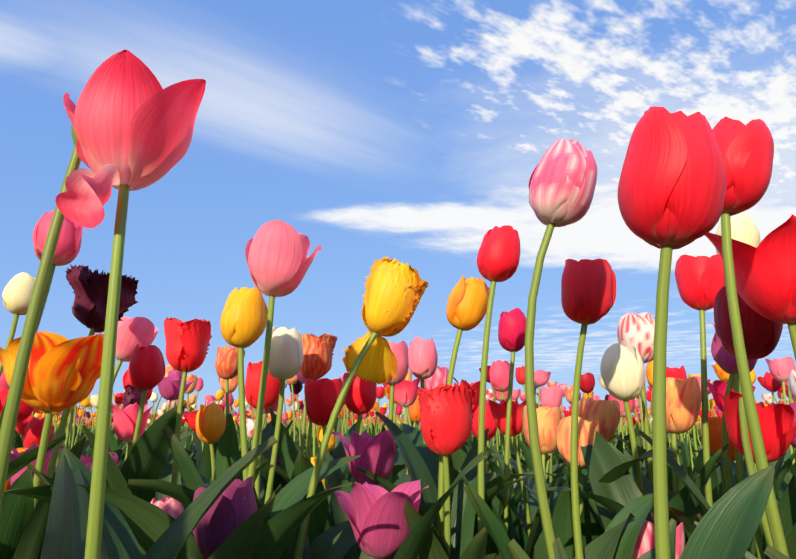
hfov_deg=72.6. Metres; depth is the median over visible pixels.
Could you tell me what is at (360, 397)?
tulip flower
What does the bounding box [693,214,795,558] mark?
tulip flower
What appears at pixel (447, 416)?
tulip flower
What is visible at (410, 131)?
sky
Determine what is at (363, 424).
tulip plants
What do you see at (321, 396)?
tulip flower
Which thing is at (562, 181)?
tulip flower
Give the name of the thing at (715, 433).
tulip flower
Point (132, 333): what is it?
tulip flower
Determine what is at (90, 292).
tulip flower
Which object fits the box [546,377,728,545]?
tulip flower
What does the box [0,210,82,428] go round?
tulip flower
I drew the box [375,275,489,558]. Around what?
tulip flower
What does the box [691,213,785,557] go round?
tulip flower
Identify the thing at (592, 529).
tulip flower
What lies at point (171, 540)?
tulip flower
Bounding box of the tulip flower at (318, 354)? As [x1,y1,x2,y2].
[253,333,347,495]
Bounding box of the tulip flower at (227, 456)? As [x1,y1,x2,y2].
[181,345,244,485]
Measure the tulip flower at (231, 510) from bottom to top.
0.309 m
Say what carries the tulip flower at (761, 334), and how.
on the field ground
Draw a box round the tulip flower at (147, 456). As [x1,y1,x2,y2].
[120,344,185,507]
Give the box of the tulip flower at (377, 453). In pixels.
[319,429,495,558]
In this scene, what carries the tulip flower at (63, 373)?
on the field ground
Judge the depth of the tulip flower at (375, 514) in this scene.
0.54 m
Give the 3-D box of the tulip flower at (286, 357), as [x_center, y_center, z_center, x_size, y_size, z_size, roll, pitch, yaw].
[-0.179,0.299,0.690,0.248,0.485,0.086,7,-16,-24]
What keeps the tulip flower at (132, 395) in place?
on the field ground
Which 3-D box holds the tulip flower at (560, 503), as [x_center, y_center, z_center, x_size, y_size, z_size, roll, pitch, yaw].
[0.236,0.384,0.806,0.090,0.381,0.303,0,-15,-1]
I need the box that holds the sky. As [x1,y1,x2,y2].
[0,0,795,418]
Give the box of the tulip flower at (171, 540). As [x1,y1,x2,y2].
[0,125,277,558]
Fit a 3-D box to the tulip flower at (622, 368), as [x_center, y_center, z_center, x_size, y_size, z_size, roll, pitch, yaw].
[0.295,0.310,0.675,0.130,0.456,0.145,0,-15,-1]
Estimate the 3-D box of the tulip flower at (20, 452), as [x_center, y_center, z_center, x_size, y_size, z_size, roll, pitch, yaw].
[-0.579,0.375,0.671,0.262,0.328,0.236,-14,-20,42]
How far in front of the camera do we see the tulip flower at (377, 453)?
0.69 m
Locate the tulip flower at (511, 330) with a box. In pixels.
[449,308,565,558]
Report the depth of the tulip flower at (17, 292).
0.81 m
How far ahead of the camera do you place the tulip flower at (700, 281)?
0.72 m
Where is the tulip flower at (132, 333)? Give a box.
[55,316,157,469]
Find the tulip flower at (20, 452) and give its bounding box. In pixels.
[3,441,36,495]
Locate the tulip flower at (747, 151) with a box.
[712,116,789,557]
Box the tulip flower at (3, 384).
[0,369,8,390]
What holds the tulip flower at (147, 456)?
on the field ground
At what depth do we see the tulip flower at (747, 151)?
0.41 m
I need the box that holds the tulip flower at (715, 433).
[617,416,746,512]
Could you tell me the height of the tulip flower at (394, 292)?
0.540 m
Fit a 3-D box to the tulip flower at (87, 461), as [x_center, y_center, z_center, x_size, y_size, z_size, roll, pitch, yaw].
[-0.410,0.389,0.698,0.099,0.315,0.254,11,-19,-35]
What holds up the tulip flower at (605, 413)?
on the field ground
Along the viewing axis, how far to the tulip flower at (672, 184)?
0.32 m
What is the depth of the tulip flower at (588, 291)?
0.59 m
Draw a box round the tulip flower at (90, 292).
[44,264,138,484]
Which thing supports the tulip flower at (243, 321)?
on the field ground
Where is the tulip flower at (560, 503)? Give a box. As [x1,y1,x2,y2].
[521,406,585,558]
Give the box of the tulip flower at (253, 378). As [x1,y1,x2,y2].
[245,361,281,501]
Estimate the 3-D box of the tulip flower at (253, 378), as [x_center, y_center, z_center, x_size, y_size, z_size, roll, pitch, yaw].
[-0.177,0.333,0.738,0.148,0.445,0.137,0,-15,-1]
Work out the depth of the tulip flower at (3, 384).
1.22 m
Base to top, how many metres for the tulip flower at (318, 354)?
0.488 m
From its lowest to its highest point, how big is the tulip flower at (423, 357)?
0.496 m
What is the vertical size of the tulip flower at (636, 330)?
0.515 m
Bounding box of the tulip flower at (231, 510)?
[4,476,352,558]
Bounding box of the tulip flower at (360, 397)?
[248,373,405,487]
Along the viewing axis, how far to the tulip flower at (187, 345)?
0.74 m
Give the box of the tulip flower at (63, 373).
[0,331,103,558]
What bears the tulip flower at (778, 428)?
on the field ground
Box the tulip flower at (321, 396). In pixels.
[291,378,351,543]
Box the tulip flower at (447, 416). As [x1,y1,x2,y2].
[404,382,475,558]
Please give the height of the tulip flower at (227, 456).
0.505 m
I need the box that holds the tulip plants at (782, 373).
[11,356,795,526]
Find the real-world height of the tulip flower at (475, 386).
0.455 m
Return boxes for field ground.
[81,425,562,530]
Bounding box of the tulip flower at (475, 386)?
[453,377,550,502]
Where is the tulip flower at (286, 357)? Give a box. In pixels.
[162,326,349,503]
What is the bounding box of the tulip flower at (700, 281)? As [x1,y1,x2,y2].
[608,254,795,551]
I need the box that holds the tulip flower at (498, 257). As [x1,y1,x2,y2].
[356,225,519,558]
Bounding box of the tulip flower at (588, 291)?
[561,259,653,558]
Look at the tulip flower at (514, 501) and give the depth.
1.01 m
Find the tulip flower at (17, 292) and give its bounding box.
[0,272,35,376]
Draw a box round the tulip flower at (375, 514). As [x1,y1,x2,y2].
[326,452,485,558]
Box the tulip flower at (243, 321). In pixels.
[220,287,355,558]
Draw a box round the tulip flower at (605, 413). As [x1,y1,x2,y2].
[579,397,704,513]
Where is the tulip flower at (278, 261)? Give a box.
[26,220,359,517]
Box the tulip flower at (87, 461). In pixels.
[80,452,117,471]
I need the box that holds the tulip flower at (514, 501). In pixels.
[472,404,526,547]
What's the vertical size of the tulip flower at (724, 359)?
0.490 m
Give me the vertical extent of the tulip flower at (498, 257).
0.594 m
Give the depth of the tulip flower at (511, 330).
0.84 m
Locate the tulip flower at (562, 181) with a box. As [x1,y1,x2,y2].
[463,138,676,558]
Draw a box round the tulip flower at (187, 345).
[82,317,211,502]
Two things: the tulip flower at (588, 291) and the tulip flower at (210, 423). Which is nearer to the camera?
the tulip flower at (588, 291)
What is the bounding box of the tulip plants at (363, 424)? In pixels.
[41,408,714,441]
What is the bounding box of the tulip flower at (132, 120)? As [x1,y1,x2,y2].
[40,49,205,558]
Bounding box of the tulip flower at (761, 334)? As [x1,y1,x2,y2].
[638,286,795,558]
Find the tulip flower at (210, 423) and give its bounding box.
[182,403,276,509]
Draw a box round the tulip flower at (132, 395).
[121,384,145,408]
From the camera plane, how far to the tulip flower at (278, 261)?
0.60 m
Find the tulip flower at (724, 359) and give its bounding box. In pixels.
[708,320,757,490]
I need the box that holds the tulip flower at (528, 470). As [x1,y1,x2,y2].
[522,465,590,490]
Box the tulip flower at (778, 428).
[668,389,795,558]
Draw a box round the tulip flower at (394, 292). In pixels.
[127,257,428,558]
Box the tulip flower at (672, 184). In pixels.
[505,106,774,558]
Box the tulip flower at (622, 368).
[578,343,699,530]
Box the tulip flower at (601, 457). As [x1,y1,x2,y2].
[580,428,684,558]
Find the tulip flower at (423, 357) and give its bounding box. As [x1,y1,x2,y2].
[408,336,533,490]
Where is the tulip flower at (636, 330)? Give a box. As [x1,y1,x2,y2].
[617,312,654,484]
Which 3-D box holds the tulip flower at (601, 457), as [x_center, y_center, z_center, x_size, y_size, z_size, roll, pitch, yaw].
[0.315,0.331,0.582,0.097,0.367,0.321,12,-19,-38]
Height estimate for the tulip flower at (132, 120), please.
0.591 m
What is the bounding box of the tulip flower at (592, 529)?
[523,416,674,558]

